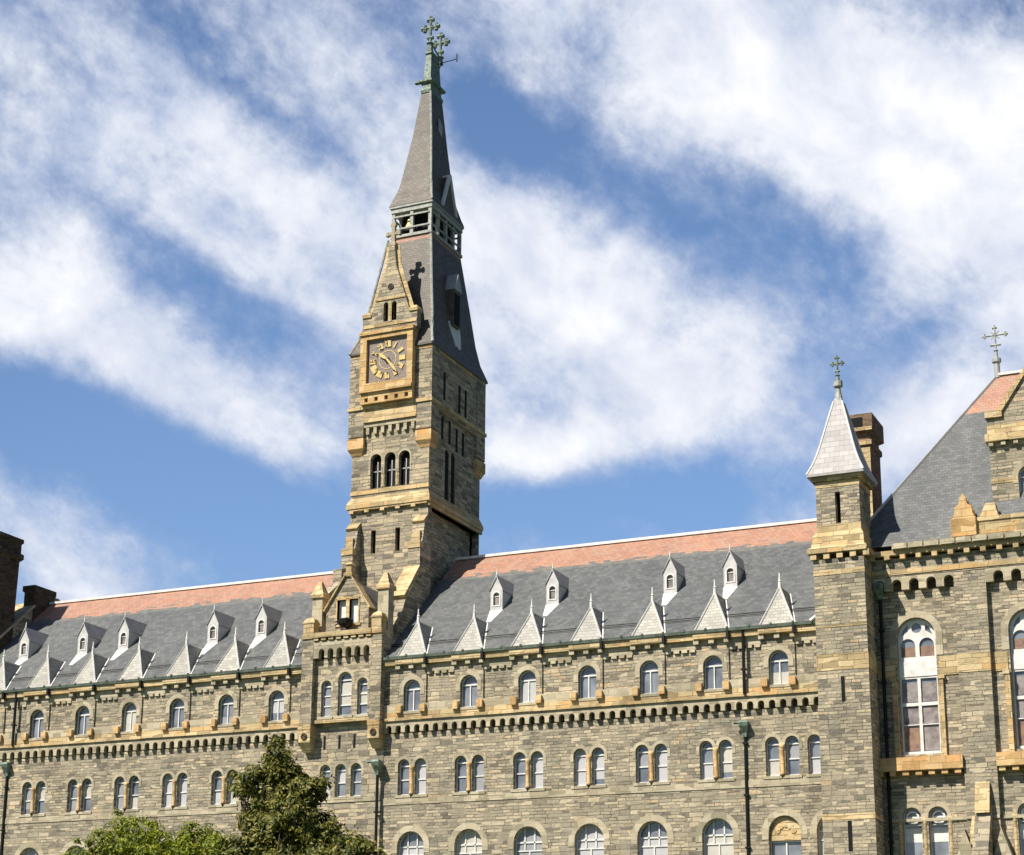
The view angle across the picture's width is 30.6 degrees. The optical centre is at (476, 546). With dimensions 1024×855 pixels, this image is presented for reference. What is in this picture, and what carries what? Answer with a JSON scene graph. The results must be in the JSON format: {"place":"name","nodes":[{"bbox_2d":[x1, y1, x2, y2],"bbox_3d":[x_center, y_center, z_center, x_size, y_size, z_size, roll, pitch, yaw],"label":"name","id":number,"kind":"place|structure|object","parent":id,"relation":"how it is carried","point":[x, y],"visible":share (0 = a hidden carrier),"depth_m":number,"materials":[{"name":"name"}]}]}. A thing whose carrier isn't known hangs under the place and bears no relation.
{"place":"outdoors","nodes":[
{"label":"outdoors","id":0,"kind":"place"},
{"bbox_2d":[15,603,23,613],"bbox_3d":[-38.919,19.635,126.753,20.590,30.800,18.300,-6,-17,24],"label":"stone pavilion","id":1,"kind":"structure","parent":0,"point":[18,607],"depth_m":126.29,"materials":[{"name":"stone"}]},
{"bbox_2d":[0,531,332,854],"bbox_3d":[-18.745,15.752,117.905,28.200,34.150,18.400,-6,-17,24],"label":"stone wing","id":2,"kind":"structure","parent":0,"point":[173,708],"depth_m":111.42,"materials":[{"name":"grey stone"}]},
{"bbox_2d":[0,712,2,725],"bbox_3d":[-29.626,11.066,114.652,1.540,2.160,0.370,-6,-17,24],"label":"window","id":3,"kind":"structure","parent":2,"relation":"in","point":[1,717],"depth_m":114.34,"materials":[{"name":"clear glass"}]},
{"bbox_2d":[0,782,2,794],"bbox_3d":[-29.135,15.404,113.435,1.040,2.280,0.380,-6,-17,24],"label":"window","id":4,"kind":"structure","parent":2,"relation":"in","point":[1,787],"depth_m":113.29,"materials":[{"name":"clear glass"}]},
{"bbox_2d":[18,779,33,816],"bbox_3d":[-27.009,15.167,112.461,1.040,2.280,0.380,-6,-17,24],"label":"window","id":5,"kind":"structure","parent":2,"relation":"in","point":[27,795],"depth_m":112.60,"materials":[{"name":"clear glass"}]},
{"bbox_2d":[15,842,43,854],"bbox_3d":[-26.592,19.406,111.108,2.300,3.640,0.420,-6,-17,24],"label":"window","id":6,"kind":"structure","parent":2,"relation":"in","point":[37,850],"depth_m":111.48,"materials":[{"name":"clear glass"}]},
{"bbox_2d":[26,705,46,740],"bbox_3d":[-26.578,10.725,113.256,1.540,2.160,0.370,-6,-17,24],"label":"window","id":7,"kind":"structure","parent":2,"relation":"in","point":[40,717],"depth_m":113.40,"materials":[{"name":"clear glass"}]},
{"bbox_2d":[32,778,47,816],"bbox_3d":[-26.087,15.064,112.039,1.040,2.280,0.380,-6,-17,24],"label":"window","id":8,"kind":"structure","parent":2,"relation":"in","point":[43,787],"depth_m":112.16,"materials":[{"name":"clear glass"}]},
{"bbox_2d":[64,776,79,814],"bbox_3d":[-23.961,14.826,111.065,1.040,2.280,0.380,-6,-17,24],"label":"window","id":9,"kind":"structure","parent":2,"relation":"in","point":[73,787],"depth_m":111.21,"materials":[{"name":"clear glass"}]},
{"bbox_2d":[60,840,87,854],"bbox_3d":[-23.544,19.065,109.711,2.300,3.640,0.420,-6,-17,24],"label":"window","id":10,"kind":"structure","parent":2,"relation":"in","point":[69,844],"depth_m":110.15,"materials":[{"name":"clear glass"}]},
{"bbox_2d":[72,702,92,737],"bbox_3d":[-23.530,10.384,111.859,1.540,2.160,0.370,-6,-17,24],"label":"window","id":11,"kind":"structure","parent":2,"relation":"in","point":[85,714],"depth_m":112.00,"materials":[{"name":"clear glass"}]},
{"bbox_2d":[78,775,93,813],"bbox_3d":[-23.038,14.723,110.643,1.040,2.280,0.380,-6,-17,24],"label":"window","id":12,"kind":"structure","parent":2,"relation":"in","point":[89,784],"depth_m":110.77,"materials":[{"name":"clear glass"}]},
{"bbox_2d":[110,774,126,812],"bbox_3d":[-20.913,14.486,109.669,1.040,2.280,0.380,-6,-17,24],"label":"window","id":13,"kind":"structure","parent":2,"relation":"in","point":[120,783],"depth_m":109.83,"materials":[{"name":"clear glass"}]},
{"bbox_2d":[118,698,139,734],"bbox_3d":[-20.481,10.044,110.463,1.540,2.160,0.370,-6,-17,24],"label":"window","id":14,"kind":"structure","parent":2,"relation":"in","point":[132,710],"depth_m":110.58,"materials":[{"name":"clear glass"}]},
{"bbox_2d":[125,773,140,811],"bbox_3d":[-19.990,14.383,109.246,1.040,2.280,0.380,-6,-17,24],"label":"window","id":15,"kind":"structure","parent":2,"relation":"in","point":[136,781],"depth_m":109.38,"materials":[{"name":"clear glass"}]},
{"bbox_2d":[159,771,174,809],"bbox_3d":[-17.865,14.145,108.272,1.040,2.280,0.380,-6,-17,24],"label":"window","id":16,"kind":"structure","parent":2,"relation":"in","point":[168,780],"depth_m":108.42,"materials":[{"name":"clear glass"}]},
{"bbox_2d":[165,694,187,730],"bbox_3d":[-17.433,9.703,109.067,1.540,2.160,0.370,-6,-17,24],"label":"window","id":17,"kind":"structure","parent":2,"relation":"in","point":[180,706],"depth_m":109.19,"materials":[{"name":"clear glass"}]},
{"bbox_2d":[173,770,189,809],"bbox_3d":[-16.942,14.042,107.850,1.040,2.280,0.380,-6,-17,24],"label":"window","id":18,"kind":"structure","parent":2,"relation":"in","point":[185,777],"depth_m":107.97,"materials":[{"name":"clear glass"}]},
{"bbox_2d":[208,768,223,807],"bbox_3d":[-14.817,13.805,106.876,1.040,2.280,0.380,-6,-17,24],"label":"window","id":19,"kind":"structure","parent":2,"relation":"in","point":[217,787],"depth_m":107.02,"materials":[{"name":"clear glass"}]},
{"bbox_2d":[214,690,237,727],"bbox_3d":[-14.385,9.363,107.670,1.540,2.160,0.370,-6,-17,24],"label":"window","id":20,"kind":"structure","parent":2,"relation":"in","point":[229,702],"depth_m":107.81,"materials":[{"name":"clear glass"}]},
{"bbox_2d":[223,767,239,806],"bbox_3d":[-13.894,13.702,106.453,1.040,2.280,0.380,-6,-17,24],"label":"window","id":21,"kind":"structure","parent":2,"relation":"in","point":[231,802],"depth_m":106.53,"materials":[{"name":"clear glass"}]},
{"bbox_2d":[264,686,287,723],"bbox_3d":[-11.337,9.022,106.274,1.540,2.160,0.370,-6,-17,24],"label":"window","id":22,"kind":"structure","parent":2,"relation":"in","point":[279,698],"depth_m":106.40,"materials":[{"name":"clear glass"}]},
{"bbox_2d":[0,0,1023,603],"label":"sky","id":23,"kind":"structure","parent":0,"point":[676,216],"materials":[{"name":"blue"}]},
{"bbox_2d":[382,518,823,854],"bbox_3d":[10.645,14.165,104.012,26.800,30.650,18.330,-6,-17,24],"label":"stone wing","id":24,"kind":"structure","parent":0,"point":[653,695],"depth_m":98.49,"materials":[{"name":"grey stone"}]},
{"bbox_2d":[395,756,411,797],"bbox_3d":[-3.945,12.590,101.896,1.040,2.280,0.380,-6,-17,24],"label":"window","id":25,"kind":"structure","parent":24,"relation":"in","point":[404,766],"depth_m":102.02,"materials":[{"name":"clear glass"}]},
{"bbox_2d":[391,825,428,854],"bbox_3d":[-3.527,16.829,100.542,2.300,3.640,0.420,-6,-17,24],"label":"window","id":26,"kind":"structure","parent":24,"relation":"in","point":[412,843],"depth_m":100.91,"materials":[{"name":"clear glass"}]},
{"bbox_2d":[399,675,424,713],"bbox_3d":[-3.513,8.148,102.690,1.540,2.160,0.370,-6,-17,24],"label":"window","id":27,"kind":"structure","parent":24,"relation":"in","point":[414,688],"depth_m":102.82,"materials":[{"name":"clear glass"}]},
{"bbox_2d":[411,755,428,796],"bbox_3d":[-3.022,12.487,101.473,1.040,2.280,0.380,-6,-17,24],"label":"window","id":28,"kind":"structure","parent":24,"relation":"in","point":[423,764],"depth_m":101.60,"materials":[{"name":"clear glass"}]},
{"bbox_2d":[452,753,468,794],"bbox_3d":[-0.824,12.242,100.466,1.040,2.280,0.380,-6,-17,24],"label":"window","id":29,"kind":"structure","parent":24,"relation":"in","point":[461,762],"depth_m":100.60,"materials":[{"name":"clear glass"}]},
{"bbox_2d":[448,822,487,854],"bbox_3d":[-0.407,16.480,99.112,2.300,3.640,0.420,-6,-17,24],"label":"window","id":30,"kind":"structure","parent":24,"relation":"in","point":[470,842],"depth_m":99.47,"materials":[{"name":"clear glass"}]},
{"bbox_2d":[456,670,481,709],"bbox_3d":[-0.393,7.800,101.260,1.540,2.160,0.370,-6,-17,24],"label":"window","id":31,"kind":"structure","parent":24,"relation":"in","point":[470,685],"depth_m":101.38,"materials":[{"name":"clear glass"}]},
{"bbox_2d":[469,752,486,793],"bbox_3d":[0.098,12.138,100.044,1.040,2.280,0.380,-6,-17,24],"label":"window","id":32,"kind":"structure","parent":24,"relation":"in","point":[480,761],"depth_m":100.15,"materials":[{"name":"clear glass"}]},
{"bbox_2d":[510,749,527,791],"bbox_3d":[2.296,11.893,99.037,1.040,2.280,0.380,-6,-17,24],"label":"window","id":33,"kind":"structure","parent":24,"relation":"in","point":[520,763],"depth_m":99.17,"materials":[{"name":"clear glass"}]},
{"bbox_2d":[514,665,539,705],"bbox_3d":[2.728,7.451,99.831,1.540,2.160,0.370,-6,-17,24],"label":"window","id":34,"kind":"structure","parent":24,"relation":"in","point":[529,680],"depth_m":99.95,"materials":[{"name":"clear glass"}]},
{"bbox_2d":[508,820,547,854],"bbox_3d":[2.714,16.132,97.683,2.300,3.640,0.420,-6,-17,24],"label":"window","id":35,"kind":"structure","parent":24,"relation":"in","point":[529,841],"depth_m":98.02,"materials":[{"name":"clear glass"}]},
{"bbox_2d":[528,748,545,790],"bbox_3d":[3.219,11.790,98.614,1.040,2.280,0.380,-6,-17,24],"label":"window","id":36,"kind":"structure","parent":24,"relation":"in","point":[539,758],"depth_m":98.72,"materials":[{"name":"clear glass"}]},
{"bbox_2d":[570,745,588,788],"bbox_3d":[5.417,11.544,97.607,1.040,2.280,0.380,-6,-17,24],"label":"window","id":37,"kind":"structure","parent":24,"relation":"in","point":[580,756],"depth_m":97.73,"materials":[{"name":"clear glass"}]},
{"bbox_2d":[573,661,600,701],"bbox_3d":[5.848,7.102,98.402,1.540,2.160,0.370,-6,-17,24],"label":"window","id":38,"kind":"structure","parent":24,"relation":"in","point":[590,674],"depth_m":98.52,"materials":[{"name":"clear glass"}]},
{"bbox_2d":[568,817,609,854],"bbox_3d":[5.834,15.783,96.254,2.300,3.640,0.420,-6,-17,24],"label":"window","id":39,"kind":"structure","parent":24,"relation":"in","point":[591,840],"depth_m":96.57,"materials":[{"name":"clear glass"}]},
{"bbox_2d":[589,744,606,787],"bbox_3d":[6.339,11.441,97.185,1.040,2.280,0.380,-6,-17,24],"label":"window","id":40,"kind":"structure","parent":24,"relation":"in","point":[600,754],"depth_m":97.30,"materials":[{"name":"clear glass"}]},
{"bbox_2d":[632,741,650,785],"bbox_3d":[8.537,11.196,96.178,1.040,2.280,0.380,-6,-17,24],"label":"window","id":41,"kind":"structure","parent":24,"relation":"in","point":[642,752],"depth_m":96.31,"materials":[{"name":"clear glass"}]},
{"bbox_2d":[635,655,662,696],"bbox_3d":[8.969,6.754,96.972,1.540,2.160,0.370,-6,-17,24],"label":"window","id":42,"kind":"structure","parent":24,"relation":"in","point":[650,671],"depth_m":97.09,"materials":[{"name":"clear glass"}]},
{"bbox_2d":[631,814,673,854],"bbox_3d":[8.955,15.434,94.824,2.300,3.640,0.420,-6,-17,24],"label":"window","id":43,"kind":"structure","parent":24,"relation":"in","point":[654,839],"depth_m":95.14,"materials":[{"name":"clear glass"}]},
{"bbox_2d":[651,740,669,784],"bbox_3d":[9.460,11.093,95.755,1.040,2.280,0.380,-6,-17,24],"label":"window","id":44,"kind":"structure","parent":24,"relation":"in","point":[663,750],"depth_m":95.87,"materials":[{"name":"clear glass"}]},
{"bbox_2d":[696,738,715,782],"bbox_3d":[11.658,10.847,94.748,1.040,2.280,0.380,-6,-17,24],"label":"window","id":45,"kind":"structure","parent":24,"relation":"in","point":[707,753],"depth_m":94.89,"materials":[{"name":"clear glass"}]},
{"bbox_2d":[698,650,726,692],"bbox_3d":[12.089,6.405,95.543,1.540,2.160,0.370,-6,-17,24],"label":"window","id":46,"kind":"structure","parent":24,"relation":"in","point":[714,665],"depth_m":95.66,"materials":[{"name":"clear glass"}]},
{"bbox_2d":[695,811,739,854],"bbox_3d":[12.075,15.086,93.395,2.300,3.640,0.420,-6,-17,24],"label":"window","id":47,"kind":"structure","parent":24,"relation":"in","point":[719,836],"depth_m":93.69,"materials":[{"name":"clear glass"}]},
{"bbox_2d":[716,736,734,781],"bbox_3d":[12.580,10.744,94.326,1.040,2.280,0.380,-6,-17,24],"label":"window","id":48,"kind":"structure","parent":24,"relation":"in","point":[727,748],"depth_m":94.45,"materials":[{"name":"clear glass"}]},
{"bbox_2d":[762,733,781,778],"bbox_3d":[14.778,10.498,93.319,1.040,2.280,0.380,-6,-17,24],"label":"window","id":49,"kind":"structure","parent":24,"relation":"in","point":[773,767],"depth_m":93.44,"materials":[{"name":"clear glass"}]},
{"bbox_2d":[763,645,792,687],"bbox_3d":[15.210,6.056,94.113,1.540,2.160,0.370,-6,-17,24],"label":"window","id":50,"kind":"structure","parent":24,"relation":"in","point":[780,661],"depth_m":94.22,"materials":[{"name":"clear glass"}]},
{"bbox_2d":[762,808,807,854],"bbox_3d":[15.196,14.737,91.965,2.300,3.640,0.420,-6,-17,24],"label":"window","id":51,"kind":"structure","parent":24,"relation":"in","point":[786,833],"depth_m":92.17,"materials":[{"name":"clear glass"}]},
{"bbox_2d":[782,732,801,777],"bbox_3d":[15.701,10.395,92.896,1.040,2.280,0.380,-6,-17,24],"label":"window","id":52,"kind":"structure","parent":24,"relation":"in","point":[793,744],"depth_m":93.01,"materials":[{"name":"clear glass"}]},
{"bbox_2d":[804,731,820,776],"bbox_3d":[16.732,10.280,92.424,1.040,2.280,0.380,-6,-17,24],"label":"window","id":53,"kind":"structure","parent":24,"relation":"in","point":[814,742],"depth_m":92.58,"materials":[{"name":"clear glass"}]},
{"bbox_2d":[810,810,823,854],"bbox_3d":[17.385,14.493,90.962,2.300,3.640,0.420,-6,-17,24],"label":"window","id":54,"kind":"structure","parent":24,"relation":"in","point":[813,827],"depth_m":91.43,"materials":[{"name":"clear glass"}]},
{"bbox_2d":[805,325,1023,854],"bbox_3d":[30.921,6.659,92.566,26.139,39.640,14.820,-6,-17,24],"label":"stone hall","id":55,"kind":"structure","parent":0,"point":[918,575],"depth_m":91.07,"materials":[{"name":"stone"}]},
{"bbox_2d":[898,803,924,854],"bbox_3d":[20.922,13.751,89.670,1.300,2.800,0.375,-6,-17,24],"label":"window","id":56,"kind":"structure","parent":55,"relation":"in","point":[912,830],"depth_m":89.82,"materials":[{"name":"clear glass"}]},
{"bbox_2d":[889,610,942,754],"bbox_3d":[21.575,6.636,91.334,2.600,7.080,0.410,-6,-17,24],"label":"window","id":57,"kind":"structure","parent":55,"relation":"in","point":[919,644],"depth_m":91.41,"materials":[{"name":"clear glass"}]},
{"bbox_2d":[924,802,951,854],"bbox_3d":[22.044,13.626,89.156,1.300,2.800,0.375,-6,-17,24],"label":"window","id":58,"kind":"structure","parent":55,"relation":"in","point":[939,834],"depth_m":89.29,"materials":[{"name":"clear glass"}]},
{"bbox_2d":[1001,601,1023,748],"bbox_3d":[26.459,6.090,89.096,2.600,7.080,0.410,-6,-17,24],"label":"window","id":59,"kind":"structure","parent":55,"relation":"in","point":[1017,623],"depth_m":89.68,"materials":[{"name":"clear glass"}]},
{"bbox_2d":[1012,460,1023,493],"bbox_3d":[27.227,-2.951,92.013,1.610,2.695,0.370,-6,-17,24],"label":"window","id":60,"kind":"structure","parent":55,"relation":"in","point":[1016,470],"depth_m":92.35,"materials":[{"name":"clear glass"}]},
{"bbox_2d":[1013,799,1023,854],"bbox_3d":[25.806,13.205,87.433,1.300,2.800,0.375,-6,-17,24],"label":"window","id":61,"kind":"structure","parent":55,"relation":"in","point":[1015,810],"depth_m":87.71,"materials":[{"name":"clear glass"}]},
{"label":"ground","id":62,"kind":"structure","parent":0,"visible":0},
{"bbox_2d":[58,808,177,854],"bbox_3d":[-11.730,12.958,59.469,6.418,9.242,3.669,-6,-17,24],"label":"broadleaf tree","id":63,"kind":"object","parent":62,"relation":"on","point":[148,842],"visible":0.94,"depth_m":59.69,"materials":[{"name":"green plant"}]},
{"bbox_2d":[151,818,249,854],"bbox_3d":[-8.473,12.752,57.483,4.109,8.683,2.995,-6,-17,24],"label":"broadleaf tree","id":64,"kind":"object","parent":62,"relation":"on","point":[187,844],"visible":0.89,"depth_m":57.94,"materials":[{"name":"green plant"}]},
{"bbox_2d":[215,731,391,854],"bbox_3d":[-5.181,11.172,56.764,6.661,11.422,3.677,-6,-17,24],"label":"broadleaf tree","id":65,"kind":"object","parent":62,"relation":"on","point":[282,820],"visible":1,"depth_m":57.41,"materials":[{"name":"green plant"}]},
{"bbox_2d":[298,16,487,849],"bbox_3d":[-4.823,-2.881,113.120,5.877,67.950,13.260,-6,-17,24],"label":"clock tower","id":66,"kind":"structure","parent":62,"relation":"on","point":[417,435],"depth_m":113.07,"materials":[{"name":"stone"}]},
{"bbox_2d":[323,736,325,749],"bbox_3d":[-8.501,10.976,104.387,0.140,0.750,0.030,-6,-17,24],"label":"slit window","id":67,"kind":"structure","parent":66,"relation":"in","point":[324,739],"depth_m":104.37,"materials":[{"name":"black glass"}]},
{"bbox_2d":[317,762,332,799],"bbox_3d":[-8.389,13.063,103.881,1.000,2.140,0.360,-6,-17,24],"label":"window","id":68,"kind":"structure","parent":66,"relation":"in","point":[327,770],"depth_m":104.06,"materials":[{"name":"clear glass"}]},
{"bbox_2d":[318,678,333,719],"bbox_3d":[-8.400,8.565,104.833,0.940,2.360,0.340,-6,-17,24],"label":"window","id":69,"kind":"structure","parent":66,"relation":"in","point":[328,687],"depth_m":104.93,"materials":[{"name":"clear glass"}]},
{"bbox_2d":[338,735,340,748],"bbox_3d":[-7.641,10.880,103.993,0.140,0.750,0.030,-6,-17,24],"label":"slit window","id":70,"kind":"structure","parent":66,"relation":"in","point":[339,736],"depth_m":103.99,"materials":[{"name":"black glass"}]},
{"bbox_2d":[332,761,347,799],"bbox_3d":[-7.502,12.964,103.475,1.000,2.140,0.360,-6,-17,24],"label":"window","id":71,"kind":"structure","parent":66,"relation":"in","point":[342,771],"depth_m":103.60,"materials":[{"name":"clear glass"}]},
{"bbox_2d":[335,668,354,718],"bbox_3d":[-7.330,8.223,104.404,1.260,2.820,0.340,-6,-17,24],"label":"window","id":72,"kind":"structure","parent":66,"relation":"in","point":[347,679],"depth_m":104.52,"materials":[{"name":"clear glass"}]},
{"bbox_2d":[353,734,355,747],"bbox_3d":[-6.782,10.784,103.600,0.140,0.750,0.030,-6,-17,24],"label":"slit window","id":73,"kind":"structure","parent":66,"relation":"in","point":[354,735],"depth_m":103.59,"materials":[{"name":"black glass"}]},
{"bbox_2d":[348,760,363,798],"bbox_3d":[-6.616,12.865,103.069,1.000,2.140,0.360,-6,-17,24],"label":"window","id":74,"kind":"structure","parent":66,"relation":"in","point":[358,769],"depth_m":103.20,"materials":[{"name":"clear glass"}]},
{"bbox_2d":[354,675,369,716],"bbox_3d":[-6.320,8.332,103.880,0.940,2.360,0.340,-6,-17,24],"label":"window","id":75,"kind":"structure","parent":66,"relation":"in","point":[364,684],"depth_m":103.99,"materials":[{"name":"clear glass"}]},
{"bbox_2d":[368,452,382,488],"bbox_3d":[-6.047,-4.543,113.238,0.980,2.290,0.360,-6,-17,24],"label":"belfry window","id":76,"kind":"structure","parent":66,"relation":"in","point":[378,461],"depth_m":113.34,"materials":[{"name":"stone"}]},
{"bbox_2d":[383,450,396,486],"bbox_3d":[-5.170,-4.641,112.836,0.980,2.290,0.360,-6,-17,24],"label":"belfry window","id":77,"kind":"structure","parent":66,"relation":"in","point":[392,459],"depth_m":112.96,"materials":[{"name":"stone"}]},
{"bbox_2d":[397,448,411,484],"bbox_3d":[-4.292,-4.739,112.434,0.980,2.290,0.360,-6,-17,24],"label":"belfry window","id":78,"kind":"structure","parent":66,"relation":"in","point":[406,463],"depth_m":112.54,"materials":[{"name":"stone"}]},
{"bbox_2d":[441,416,443,439],"bbox_3d":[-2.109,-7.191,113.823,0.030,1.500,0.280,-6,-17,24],"label":"slit window","id":79,"kind":"structure","parent":66,"relation":"in","point":[442,418],"depth_m":113.79,"materials":[{"name":"black glass"}]},
{"bbox_2d":[443,372,445,399],"bbox_3d":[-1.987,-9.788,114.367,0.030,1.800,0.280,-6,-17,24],"label":"slit window","id":80,"kind":"structure","parent":66,"relation":"in","point":[444,384],"depth_m":114.37,"materials":[{"name":"black glass"}]},
{"bbox_2d":[444,450,447,500],"bbox_3d":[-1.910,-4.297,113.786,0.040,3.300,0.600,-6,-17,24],"label":"belfry window","id":81,"kind":"structure","parent":66,"relation":"in","point":[446,452],"depth_m":113.84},
{"bbox_2d":[448,421,450,444],"bbox_3d":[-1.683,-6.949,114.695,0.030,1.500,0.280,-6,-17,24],"label":"slit window","id":82,"kind":"structure","parent":66,"relation":"in","point":[449,432],"depth_m":114.68,"materials":[{"name":"black glass"}]},
{"bbox_2d":[450,454,453,503],"bbox_3d":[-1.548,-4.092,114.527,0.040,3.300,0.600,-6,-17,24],"label":"belfry window","id":83,"kind":"structure","parent":66,"relation":"in","point":[452,456],"depth_m":114.60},
{"bbox_2d":[455,429,457,452],"bbox_3d":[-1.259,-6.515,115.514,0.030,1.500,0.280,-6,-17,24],"label":"slit window","id":84,"kind":"structure","parent":66,"relation":"in","point":[456,444],"depth_m":115.52,"materials":[{"name":"black glass"}]},
{"bbox_2d":[458,386,460,413],"bbox_3d":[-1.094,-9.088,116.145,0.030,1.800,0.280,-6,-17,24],"label":"slit window","id":85,"kind":"structure","parent":66,"relation":"in","point":[459,391],"depth_m":116.10,"materials":[{"name":"black glass"}]},
{"bbox_2d":[462,433,463,456],"bbox_3d":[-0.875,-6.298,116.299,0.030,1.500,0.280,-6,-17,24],"label":"slit window","id":86,"kind":"structure","parent":66,"relation":"in","point":[462,433],"depth_m":116.29,"materials":[{"name":"black glass"}]},
{"bbox_2d":[464,390,466,417],"bbox_3d":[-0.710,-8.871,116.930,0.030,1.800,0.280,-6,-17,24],"label":"slit window","id":87,"kind":"structure","parent":66,"relation":"in","point":[465,414],"depth_m":116.94,"materials":[{"name":"black glass"}]}
]}

